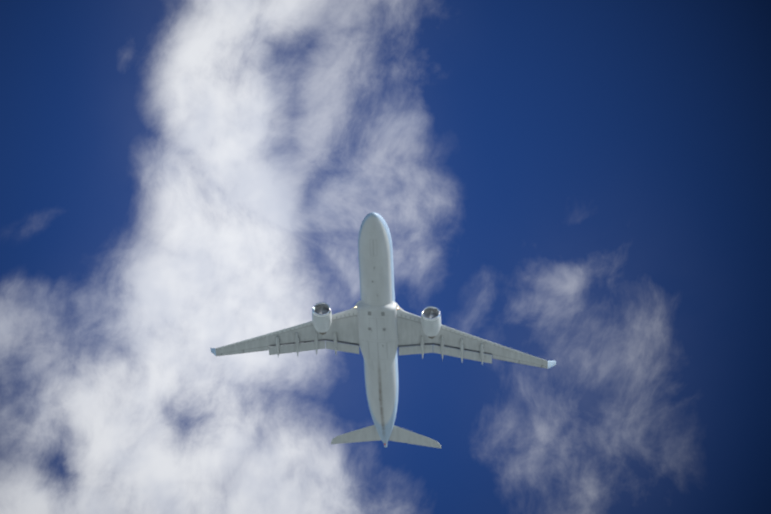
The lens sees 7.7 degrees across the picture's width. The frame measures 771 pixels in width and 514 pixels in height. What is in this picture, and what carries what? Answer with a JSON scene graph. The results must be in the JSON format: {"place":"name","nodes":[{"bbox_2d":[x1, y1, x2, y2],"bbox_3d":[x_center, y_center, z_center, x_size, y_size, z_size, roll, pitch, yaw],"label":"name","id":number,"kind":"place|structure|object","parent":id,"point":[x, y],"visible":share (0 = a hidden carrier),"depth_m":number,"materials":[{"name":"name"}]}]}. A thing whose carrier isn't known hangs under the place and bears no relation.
{"place":"outdoors","nodes":[
{"label":"outdoors","id":0,"kind":"place"},
{"bbox_2d":[210,212,555,447],"bbox_3d":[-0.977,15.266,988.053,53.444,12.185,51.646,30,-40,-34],"label":"aircraft","id":1,"kind":"object","parent":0,"point":[378,324],"visible":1,"depth_m":982.32,"materials":[{"name":"paint"}]},
{"bbox_2d":[0,0,770,513],"label":"sky","id":2,"kind":"structure","parent":0,"point":[583,186],"materials":[{"name":"blue"}]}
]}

